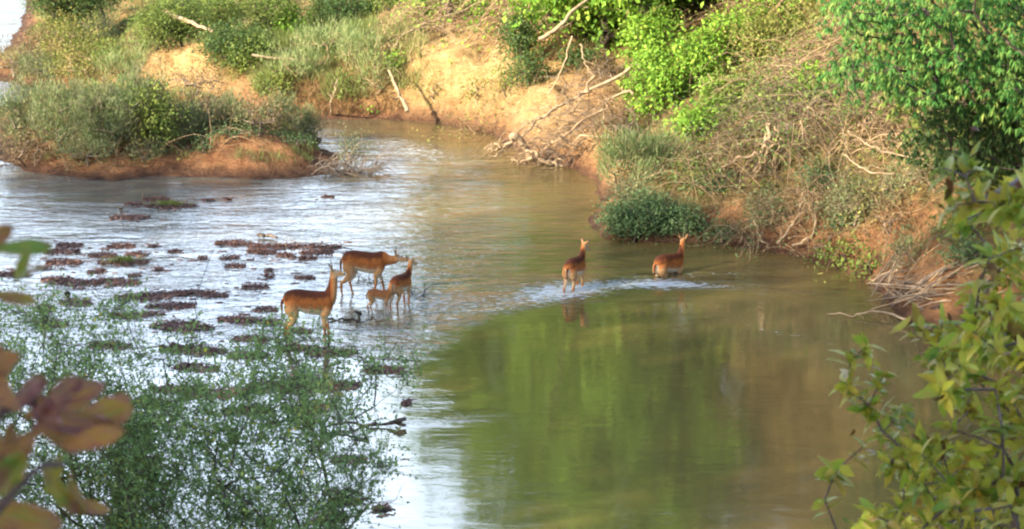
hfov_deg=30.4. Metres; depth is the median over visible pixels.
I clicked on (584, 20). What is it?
bush
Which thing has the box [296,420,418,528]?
shrub
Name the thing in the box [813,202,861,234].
bush
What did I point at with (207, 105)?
shrub
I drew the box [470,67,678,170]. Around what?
dry brush
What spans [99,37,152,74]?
bush
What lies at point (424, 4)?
bush
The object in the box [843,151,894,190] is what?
drooping stem
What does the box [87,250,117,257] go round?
debris clump
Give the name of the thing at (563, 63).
hanging stem
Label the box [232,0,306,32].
bush
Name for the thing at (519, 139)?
driftwood
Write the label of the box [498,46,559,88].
bush
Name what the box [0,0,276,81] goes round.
short grass
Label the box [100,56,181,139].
shrub
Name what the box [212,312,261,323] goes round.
debris clump
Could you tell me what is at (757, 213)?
bush
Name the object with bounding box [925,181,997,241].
bush
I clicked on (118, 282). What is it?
debris clump
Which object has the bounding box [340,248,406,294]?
antelope
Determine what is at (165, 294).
debris clump
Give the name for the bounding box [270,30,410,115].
dry grass
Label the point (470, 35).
bare branch
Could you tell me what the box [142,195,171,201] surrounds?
debris clump
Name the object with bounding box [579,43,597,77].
hanging stem
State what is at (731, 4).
dry brush
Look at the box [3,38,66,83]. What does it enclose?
bush
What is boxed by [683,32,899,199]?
dry brush
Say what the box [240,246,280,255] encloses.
debris clump
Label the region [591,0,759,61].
tree
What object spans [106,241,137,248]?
debris clump
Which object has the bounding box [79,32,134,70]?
bush
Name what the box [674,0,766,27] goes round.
tree
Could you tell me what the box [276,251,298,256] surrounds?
debris clump
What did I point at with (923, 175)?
bush
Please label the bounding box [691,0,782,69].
vine bush
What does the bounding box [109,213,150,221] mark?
debris clump
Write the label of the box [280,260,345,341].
antelope
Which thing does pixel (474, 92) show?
bush
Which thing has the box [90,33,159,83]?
bush
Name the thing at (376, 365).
shrub
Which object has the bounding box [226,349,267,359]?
debris clump
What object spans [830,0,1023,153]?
tree
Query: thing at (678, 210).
bush
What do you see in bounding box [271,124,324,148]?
shrub
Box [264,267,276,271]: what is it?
debris clump
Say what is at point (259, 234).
driftwood
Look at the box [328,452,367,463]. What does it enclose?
debris clump
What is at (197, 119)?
shrub
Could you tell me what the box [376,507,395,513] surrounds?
stick
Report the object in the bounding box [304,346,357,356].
debris clump
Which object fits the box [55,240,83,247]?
debris clump
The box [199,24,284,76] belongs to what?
bush
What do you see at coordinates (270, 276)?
debris clump
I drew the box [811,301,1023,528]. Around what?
shrub
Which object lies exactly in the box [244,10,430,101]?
tall grass
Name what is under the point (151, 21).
bush
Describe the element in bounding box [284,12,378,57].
bush
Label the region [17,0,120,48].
tree
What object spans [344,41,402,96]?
bush
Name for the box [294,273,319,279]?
debris clump
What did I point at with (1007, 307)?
shrub
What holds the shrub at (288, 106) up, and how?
on the ground at (218, 162)
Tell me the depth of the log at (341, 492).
28.02 m
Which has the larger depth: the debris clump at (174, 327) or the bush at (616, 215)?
the bush at (616, 215)
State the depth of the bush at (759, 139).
46.34 m
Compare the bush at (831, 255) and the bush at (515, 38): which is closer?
the bush at (831, 255)
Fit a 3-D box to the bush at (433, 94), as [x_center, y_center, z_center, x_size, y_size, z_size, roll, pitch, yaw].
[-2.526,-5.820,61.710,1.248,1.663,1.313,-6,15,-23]
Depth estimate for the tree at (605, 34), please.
60.38 m
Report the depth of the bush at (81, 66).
68.27 m
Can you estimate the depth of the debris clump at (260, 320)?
37.69 m
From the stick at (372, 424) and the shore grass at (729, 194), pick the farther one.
the shore grass at (729, 194)
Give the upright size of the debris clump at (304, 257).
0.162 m
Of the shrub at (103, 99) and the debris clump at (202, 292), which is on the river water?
the debris clump at (202, 292)
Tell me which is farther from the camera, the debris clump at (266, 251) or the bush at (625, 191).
the bush at (625, 191)
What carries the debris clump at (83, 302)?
on the river water
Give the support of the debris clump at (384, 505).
on the river water
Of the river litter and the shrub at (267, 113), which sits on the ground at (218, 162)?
the shrub at (267, 113)
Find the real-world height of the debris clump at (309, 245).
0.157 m
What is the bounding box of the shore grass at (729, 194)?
[584,91,1023,283]
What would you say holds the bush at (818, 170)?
on the ground at (218, 162)
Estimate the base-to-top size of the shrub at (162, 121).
2.571 m
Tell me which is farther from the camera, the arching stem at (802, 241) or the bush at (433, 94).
the bush at (433, 94)
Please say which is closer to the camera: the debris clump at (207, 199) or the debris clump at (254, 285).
the debris clump at (254, 285)
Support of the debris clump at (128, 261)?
on the river water
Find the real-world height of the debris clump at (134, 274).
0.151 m
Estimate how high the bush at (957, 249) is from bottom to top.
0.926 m
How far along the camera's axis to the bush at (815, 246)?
42.69 m
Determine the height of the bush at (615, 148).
2.376 m
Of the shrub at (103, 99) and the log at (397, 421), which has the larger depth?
the shrub at (103, 99)
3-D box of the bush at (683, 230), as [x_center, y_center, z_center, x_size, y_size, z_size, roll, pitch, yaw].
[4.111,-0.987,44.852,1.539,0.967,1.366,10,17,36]
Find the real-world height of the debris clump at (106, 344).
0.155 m
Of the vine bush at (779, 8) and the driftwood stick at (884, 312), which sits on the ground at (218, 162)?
the vine bush at (779, 8)
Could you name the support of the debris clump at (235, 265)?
on the river water
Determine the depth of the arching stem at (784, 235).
43.60 m
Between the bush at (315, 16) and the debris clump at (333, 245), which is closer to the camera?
the debris clump at (333, 245)
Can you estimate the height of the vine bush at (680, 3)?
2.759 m
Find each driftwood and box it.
[256,232,277,238]
[484,132,563,165]
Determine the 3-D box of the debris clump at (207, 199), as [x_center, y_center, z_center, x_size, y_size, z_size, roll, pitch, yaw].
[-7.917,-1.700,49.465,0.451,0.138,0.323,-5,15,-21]
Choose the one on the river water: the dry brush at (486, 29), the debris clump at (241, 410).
the debris clump at (241, 410)
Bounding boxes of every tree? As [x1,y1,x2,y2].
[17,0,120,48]
[93,0,131,21]
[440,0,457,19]
[482,0,670,56]
[502,65,633,157]
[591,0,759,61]
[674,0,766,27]
[813,0,1023,142]
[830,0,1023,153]
[870,90,1023,188]
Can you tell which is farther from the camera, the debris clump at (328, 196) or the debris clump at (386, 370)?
the debris clump at (328, 196)
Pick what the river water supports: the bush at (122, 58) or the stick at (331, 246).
the stick at (331, 246)
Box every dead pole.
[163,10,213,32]
[252,54,295,59]
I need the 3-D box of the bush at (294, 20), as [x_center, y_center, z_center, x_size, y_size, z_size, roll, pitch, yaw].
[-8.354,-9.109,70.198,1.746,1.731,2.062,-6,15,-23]
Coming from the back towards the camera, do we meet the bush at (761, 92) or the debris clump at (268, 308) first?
the bush at (761, 92)
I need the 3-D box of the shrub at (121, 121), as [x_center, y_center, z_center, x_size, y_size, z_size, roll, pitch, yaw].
[-11.258,-4.176,53.381,2.332,2.867,2.739,10,17,36]
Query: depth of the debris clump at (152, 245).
44.20 m
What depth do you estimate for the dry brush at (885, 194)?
41.66 m
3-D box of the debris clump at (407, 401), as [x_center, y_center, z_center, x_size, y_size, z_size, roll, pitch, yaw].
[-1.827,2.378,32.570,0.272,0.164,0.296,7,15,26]
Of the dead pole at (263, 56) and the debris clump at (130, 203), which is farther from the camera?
the dead pole at (263, 56)
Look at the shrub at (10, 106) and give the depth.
54.99 m
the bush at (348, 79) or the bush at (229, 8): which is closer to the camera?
the bush at (348, 79)
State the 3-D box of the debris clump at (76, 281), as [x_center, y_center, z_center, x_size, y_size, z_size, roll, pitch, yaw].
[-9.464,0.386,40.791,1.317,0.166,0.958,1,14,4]
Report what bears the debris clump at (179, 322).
on the river water
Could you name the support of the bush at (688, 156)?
on the ground at (218, 162)
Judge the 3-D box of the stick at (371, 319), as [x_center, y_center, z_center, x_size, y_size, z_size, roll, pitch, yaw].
[-2.808,1.118,37.673,0.463,0.096,0.095,-2,14,-10]
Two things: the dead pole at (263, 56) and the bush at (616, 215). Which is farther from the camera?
the dead pole at (263, 56)
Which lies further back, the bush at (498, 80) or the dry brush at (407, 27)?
the dry brush at (407, 27)
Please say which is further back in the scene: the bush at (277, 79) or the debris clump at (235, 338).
the bush at (277, 79)
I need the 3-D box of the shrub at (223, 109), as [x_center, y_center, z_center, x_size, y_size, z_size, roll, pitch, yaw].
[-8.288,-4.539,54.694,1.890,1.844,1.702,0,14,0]
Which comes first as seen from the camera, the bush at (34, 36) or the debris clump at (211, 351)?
the debris clump at (211, 351)
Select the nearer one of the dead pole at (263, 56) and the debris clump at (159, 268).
the debris clump at (159, 268)
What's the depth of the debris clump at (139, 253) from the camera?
43.35 m
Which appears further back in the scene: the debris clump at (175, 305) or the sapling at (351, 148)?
the sapling at (351, 148)
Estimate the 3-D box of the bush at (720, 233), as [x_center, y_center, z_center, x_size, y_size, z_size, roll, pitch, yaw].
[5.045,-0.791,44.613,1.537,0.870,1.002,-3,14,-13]
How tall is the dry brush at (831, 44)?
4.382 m
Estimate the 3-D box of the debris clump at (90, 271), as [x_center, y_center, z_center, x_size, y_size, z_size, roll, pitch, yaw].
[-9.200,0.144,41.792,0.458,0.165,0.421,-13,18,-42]
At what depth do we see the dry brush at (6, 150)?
54.23 m
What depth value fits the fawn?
38.27 m
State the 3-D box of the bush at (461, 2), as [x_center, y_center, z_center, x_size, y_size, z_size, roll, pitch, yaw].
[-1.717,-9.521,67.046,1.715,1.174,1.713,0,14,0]
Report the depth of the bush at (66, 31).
70.08 m
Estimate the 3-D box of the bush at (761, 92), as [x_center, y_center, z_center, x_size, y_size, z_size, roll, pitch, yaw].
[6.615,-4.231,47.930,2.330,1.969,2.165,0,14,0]
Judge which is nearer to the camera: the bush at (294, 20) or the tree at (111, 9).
the bush at (294, 20)
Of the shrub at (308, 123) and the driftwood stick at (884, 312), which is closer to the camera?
the driftwood stick at (884, 312)
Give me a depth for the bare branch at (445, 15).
64.12 m
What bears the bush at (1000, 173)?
on the ground at (218, 162)
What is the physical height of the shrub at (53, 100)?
2.820 m
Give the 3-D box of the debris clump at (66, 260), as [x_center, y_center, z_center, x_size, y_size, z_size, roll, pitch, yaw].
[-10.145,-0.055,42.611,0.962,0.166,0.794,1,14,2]
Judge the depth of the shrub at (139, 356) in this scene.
15.22 m
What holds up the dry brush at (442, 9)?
on the ground at (218, 162)
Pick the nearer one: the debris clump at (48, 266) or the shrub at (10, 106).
the debris clump at (48, 266)
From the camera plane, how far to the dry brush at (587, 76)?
57.91 m
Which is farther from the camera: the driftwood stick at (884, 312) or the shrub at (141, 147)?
the shrub at (141, 147)
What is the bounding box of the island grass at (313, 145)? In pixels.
[6,80,322,163]
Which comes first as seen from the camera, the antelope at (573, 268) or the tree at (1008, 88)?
the tree at (1008, 88)
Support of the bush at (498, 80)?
on the ground at (218, 162)
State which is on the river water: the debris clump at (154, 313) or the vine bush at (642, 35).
the debris clump at (154, 313)
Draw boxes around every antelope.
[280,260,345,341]
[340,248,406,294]
[388,256,417,310]
[562,237,590,292]
[652,232,689,276]
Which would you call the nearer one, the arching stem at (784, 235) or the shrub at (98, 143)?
the arching stem at (784, 235)
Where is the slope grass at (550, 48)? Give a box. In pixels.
[424,0,1023,181]
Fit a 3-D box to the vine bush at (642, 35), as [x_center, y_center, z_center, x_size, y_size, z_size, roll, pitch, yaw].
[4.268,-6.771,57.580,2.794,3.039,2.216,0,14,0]
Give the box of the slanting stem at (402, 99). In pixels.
[388,69,409,112]
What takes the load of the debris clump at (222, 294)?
on the river water
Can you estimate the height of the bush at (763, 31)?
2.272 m
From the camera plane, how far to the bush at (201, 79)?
58.85 m
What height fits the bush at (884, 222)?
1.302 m
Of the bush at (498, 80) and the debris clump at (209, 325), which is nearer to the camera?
the debris clump at (209, 325)
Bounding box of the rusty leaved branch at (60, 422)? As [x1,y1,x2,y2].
[0,224,133,528]
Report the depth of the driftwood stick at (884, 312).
38.03 m
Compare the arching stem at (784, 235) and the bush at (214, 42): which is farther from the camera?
the bush at (214, 42)
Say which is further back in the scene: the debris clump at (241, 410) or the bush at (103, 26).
the bush at (103, 26)
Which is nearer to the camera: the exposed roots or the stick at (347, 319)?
the stick at (347, 319)
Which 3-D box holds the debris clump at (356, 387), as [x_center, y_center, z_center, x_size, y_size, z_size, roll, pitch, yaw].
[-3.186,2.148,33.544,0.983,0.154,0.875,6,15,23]
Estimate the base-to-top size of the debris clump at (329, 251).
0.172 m
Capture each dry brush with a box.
[0,124,59,167]
[2,82,309,184]
[335,12,451,100]
[345,0,584,113]
[408,41,570,141]
[449,0,626,64]
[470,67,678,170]
[515,89,662,168]
[541,46,645,99]
[634,110,713,155]
[663,0,873,75]
[682,0,886,124]
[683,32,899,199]
[687,152,870,259]
[726,43,983,242]
[793,109,1022,282]
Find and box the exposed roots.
[708,123,787,176]
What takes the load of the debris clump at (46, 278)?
on the river water
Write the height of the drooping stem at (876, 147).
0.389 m
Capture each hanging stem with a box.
[547,36,572,93]
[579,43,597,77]
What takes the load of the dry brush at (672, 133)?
on the ground at (218, 162)
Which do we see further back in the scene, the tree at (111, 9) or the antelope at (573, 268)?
the tree at (111, 9)
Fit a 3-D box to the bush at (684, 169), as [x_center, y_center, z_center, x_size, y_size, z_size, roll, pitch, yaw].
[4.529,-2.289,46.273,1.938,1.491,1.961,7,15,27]
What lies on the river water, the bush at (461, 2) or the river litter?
the river litter
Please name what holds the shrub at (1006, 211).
on the ground at (218, 162)
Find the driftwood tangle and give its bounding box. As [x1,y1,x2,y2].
[296,130,410,178]
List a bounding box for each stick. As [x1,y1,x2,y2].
[312,245,351,249]
[322,421,376,428]
[328,317,360,321]
[360,318,382,322]
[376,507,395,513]
[827,306,910,320]
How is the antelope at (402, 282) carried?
on the river water
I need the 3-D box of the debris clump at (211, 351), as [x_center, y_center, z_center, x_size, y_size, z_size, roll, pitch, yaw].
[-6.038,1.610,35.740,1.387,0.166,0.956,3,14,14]
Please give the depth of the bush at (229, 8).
69.57 m
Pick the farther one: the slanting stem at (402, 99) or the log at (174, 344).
the slanting stem at (402, 99)
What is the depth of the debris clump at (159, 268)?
41.94 m
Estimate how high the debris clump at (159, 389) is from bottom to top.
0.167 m
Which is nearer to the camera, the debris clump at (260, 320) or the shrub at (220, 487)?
the shrub at (220, 487)
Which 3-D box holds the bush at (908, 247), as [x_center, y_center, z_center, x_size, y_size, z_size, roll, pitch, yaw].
[8.342,-0.512,39.025,1.772,1.849,1.175,0,14,0]
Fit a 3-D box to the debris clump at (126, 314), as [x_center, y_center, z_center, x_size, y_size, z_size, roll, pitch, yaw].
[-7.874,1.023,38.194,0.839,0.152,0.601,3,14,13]
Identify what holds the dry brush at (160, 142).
on the ground at (218, 162)
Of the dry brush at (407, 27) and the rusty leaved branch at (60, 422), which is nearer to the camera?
the rusty leaved branch at (60, 422)
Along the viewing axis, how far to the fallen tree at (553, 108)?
53.83 m
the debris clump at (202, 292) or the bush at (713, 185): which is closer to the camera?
the debris clump at (202, 292)
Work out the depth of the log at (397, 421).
31.28 m
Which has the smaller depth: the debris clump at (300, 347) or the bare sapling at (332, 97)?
the debris clump at (300, 347)
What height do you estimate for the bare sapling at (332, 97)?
1.413 m
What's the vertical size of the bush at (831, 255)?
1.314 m
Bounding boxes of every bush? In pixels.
[0,32,59,78]
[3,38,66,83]
[8,14,81,56]
[28,2,97,51]
[33,6,122,69]
[35,33,127,83]
[72,9,122,45]
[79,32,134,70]
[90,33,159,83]
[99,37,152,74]
[120,0,194,51]
[142,0,223,45]
[154,55,249,99]
[187,14,285,71]
[192,0,255,33]
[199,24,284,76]
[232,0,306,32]
[238,59,307,98]
[253,37,332,89]
[268,3,315,36]
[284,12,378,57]
[296,0,342,29]
[304,0,382,32]
[320,62,366,102]
[326,17,396,71]
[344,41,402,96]
[367,0,400,15]
[375,48,410,69]
[395,0,441,17]
[415,62,444,104]
[451,0,475,7]
[452,61,494,111]
[457,0,502,18]
[483,0,550,68]
[483,57,524,97]
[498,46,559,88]
[544,34,616,72]
[565,8,616,40]
[568,47,625,77]
[586,188,673,243]
[588,114,684,192]
[598,157,668,216]
[610,0,694,71]
[611,38,701,127]
[618,182,717,238]
[622,116,701,174]
[651,140,741,195]
[652,201,712,240]
[654,17,736,93]
[654,99,728,146]
[657,0,713,13]
[658,136,714,174]
[676,164,744,197]
[681,71,749,128]
[689,47,768,124]
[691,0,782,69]
[694,216,743,245]
[716,0,805,73]
[725,119,786,162]
[726,56,804,128]
[730,174,790,239]
[750,0,832,33]
[779,0,851,50]
[783,50,845,104]
[783,214,853,261]
[791,152,846,197]
[803,222,867,272]
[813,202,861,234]
[815,161,887,231]
[835,221,890,283]
[848,192,929,239]
[857,154,928,214]
[872,194,952,284]
[888,146,956,200]
[924,228,994,273]
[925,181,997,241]
[954,143,1022,191]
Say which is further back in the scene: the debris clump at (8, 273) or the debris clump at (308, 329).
the debris clump at (8, 273)
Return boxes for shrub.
[0,71,55,152]
[0,119,68,168]
[0,251,232,523]
[0,277,199,528]
[22,63,107,153]
[52,122,121,170]
[64,67,162,153]
[67,66,168,140]
[82,312,375,528]
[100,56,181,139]
[108,71,196,159]
[117,127,174,167]
[164,81,218,148]
[176,82,239,121]
[180,130,222,158]
[195,116,271,141]
[198,302,431,522]
[205,79,258,133]
[213,85,298,137]
[253,78,302,132]
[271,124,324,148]
[287,97,328,139]
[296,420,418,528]
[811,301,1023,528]
[927,126,1023,268]
[933,176,1023,382]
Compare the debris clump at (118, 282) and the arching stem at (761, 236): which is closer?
the debris clump at (118, 282)
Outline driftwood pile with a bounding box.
[866,235,1005,315]
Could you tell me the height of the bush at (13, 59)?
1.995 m
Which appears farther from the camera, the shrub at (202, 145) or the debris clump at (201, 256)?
the shrub at (202, 145)
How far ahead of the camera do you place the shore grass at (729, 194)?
44.81 m
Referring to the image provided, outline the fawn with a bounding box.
[366,281,395,313]
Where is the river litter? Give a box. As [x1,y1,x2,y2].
[6,194,417,516]
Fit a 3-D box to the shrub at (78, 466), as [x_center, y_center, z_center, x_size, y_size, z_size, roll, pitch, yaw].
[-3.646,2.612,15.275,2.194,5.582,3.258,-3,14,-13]
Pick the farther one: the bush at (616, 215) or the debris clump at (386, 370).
the bush at (616, 215)
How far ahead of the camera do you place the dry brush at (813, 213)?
43.64 m
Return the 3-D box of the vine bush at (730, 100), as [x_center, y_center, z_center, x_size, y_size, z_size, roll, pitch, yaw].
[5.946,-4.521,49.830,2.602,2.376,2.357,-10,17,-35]
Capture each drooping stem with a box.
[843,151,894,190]
[847,130,924,160]
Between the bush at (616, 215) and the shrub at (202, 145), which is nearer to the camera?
the bush at (616, 215)
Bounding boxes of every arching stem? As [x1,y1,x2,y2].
[753,220,768,247]
[776,194,806,244]
[792,210,822,246]
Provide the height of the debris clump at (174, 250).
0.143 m
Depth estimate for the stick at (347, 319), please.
37.80 m
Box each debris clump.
[0,270,13,278]
[32,317,74,327]
[40,274,72,281]
[41,262,52,269]
[44,247,80,254]
[45,257,84,265]
[45,276,103,288]
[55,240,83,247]
[61,297,95,306]
[82,340,132,350]
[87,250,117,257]
[87,266,108,273]
[92,274,141,286]
[96,254,152,266]
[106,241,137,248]
[108,309,141,319]
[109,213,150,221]
[113,287,192,301]
[124,200,144,205]
[124,250,148,256]
[127,272,140,277]
[137,308,170,317]
[141,199,196,209]
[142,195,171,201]
[144,299,196,309]
[145,243,159,246]
[147,265,164,270]
[148,316,204,327]
[149,380,193,392]
[158,321,195,332]
[164,342,227,357]
[166,248,188,252]
[170,360,232,372]
[175,286,218,296]
[182,384,250,398]
[184,322,215,329]
[197,254,208,258]
[202,197,217,200]
[205,291,228,297]
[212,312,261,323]
[214,237,259,246]
[219,252,245,259]
[221,405,271,414]
[224,262,246,267]
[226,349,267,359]
[230,334,268,342]
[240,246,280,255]
[240,282,274,289]
[241,242,280,248]
[247,379,301,390]
[250,305,278,312]
[250,315,282,323]
[261,274,275,278]
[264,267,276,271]
[271,241,302,249]
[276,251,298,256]
[280,341,320,353]
[291,326,314,333]
[293,247,338,255]
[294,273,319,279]
[296,254,319,260]
[301,241,320,246]
[303,378,361,391]
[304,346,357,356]
[317,243,341,248]
[321,194,334,197]
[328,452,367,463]
[356,363,411,374]
[369,501,394,510]
[400,397,415,405]
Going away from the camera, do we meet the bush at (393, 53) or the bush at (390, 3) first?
the bush at (393, 53)
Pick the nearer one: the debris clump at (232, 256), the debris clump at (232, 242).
the debris clump at (232, 256)
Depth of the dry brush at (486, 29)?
62.49 m
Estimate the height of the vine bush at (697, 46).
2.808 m
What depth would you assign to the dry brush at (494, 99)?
58.78 m
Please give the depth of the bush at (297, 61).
63.86 m
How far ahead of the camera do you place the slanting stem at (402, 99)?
60.86 m
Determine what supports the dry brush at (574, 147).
on the ground at (218, 162)
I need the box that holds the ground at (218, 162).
[0,0,1023,333]
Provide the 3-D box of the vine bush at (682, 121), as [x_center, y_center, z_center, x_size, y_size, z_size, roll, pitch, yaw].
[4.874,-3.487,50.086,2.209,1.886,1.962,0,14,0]
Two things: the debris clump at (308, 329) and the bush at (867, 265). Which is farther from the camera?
the bush at (867, 265)
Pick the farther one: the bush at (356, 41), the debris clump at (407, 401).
the bush at (356, 41)
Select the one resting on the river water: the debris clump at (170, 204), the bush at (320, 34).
the debris clump at (170, 204)
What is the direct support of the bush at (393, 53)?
on the ground at (218, 162)
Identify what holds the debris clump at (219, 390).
on the river water
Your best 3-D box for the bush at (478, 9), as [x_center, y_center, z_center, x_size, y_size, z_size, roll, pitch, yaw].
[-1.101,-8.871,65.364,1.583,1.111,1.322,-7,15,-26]
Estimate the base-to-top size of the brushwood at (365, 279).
0.332 m
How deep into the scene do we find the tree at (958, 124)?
36.83 m
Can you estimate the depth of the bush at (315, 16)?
71.93 m
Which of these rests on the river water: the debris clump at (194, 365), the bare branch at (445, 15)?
the debris clump at (194, 365)
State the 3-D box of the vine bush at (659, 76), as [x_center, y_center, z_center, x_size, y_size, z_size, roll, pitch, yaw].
[4.339,-5.206,54.532,2.975,2.713,2.622,0,14,0]
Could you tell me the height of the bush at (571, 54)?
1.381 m
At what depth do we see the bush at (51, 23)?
74.11 m
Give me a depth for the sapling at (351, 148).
53.83 m
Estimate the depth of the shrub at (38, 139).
53.67 m
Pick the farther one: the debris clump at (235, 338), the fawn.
the fawn
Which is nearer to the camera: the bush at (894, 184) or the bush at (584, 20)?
the bush at (894, 184)
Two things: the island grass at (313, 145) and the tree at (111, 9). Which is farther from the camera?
the tree at (111, 9)
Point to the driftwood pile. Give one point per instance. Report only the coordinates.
(917, 288)
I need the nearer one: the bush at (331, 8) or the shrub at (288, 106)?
the shrub at (288, 106)
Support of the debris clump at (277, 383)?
on the river water
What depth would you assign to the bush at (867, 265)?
40.88 m
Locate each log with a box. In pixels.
[159,340,217,350]
[321,487,363,496]
[373,417,405,426]
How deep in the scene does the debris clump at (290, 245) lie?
44.12 m
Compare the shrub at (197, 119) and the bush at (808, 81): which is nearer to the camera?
the bush at (808, 81)
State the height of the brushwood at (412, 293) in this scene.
0.384 m
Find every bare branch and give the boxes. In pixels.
[391,0,483,49]
[460,23,479,42]
[538,0,588,40]
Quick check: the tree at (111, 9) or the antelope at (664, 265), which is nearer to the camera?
the antelope at (664, 265)
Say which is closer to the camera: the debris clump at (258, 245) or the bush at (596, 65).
the debris clump at (258, 245)
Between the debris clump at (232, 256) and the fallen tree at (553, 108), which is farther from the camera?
the fallen tree at (553, 108)
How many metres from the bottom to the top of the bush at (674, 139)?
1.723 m
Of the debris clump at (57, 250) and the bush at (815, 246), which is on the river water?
the debris clump at (57, 250)
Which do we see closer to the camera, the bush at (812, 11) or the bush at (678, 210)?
the bush at (678, 210)
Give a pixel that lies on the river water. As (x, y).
(622, 388)
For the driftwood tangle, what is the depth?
52.77 m
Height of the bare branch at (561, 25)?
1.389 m
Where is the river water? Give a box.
[0,0,1023,528]
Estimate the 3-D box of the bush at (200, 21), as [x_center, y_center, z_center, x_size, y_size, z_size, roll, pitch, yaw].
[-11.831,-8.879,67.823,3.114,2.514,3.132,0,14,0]
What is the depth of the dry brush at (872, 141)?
44.70 m
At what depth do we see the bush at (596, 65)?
58.38 m
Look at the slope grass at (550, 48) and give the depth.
57.14 m
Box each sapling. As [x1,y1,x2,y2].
[327,76,338,115]
[328,121,373,168]
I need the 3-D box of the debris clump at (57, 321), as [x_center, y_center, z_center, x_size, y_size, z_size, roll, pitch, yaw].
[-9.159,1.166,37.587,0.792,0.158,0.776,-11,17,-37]
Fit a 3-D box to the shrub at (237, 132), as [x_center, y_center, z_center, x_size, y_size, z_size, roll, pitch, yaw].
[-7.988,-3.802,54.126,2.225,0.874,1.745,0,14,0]
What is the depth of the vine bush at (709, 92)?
49.95 m

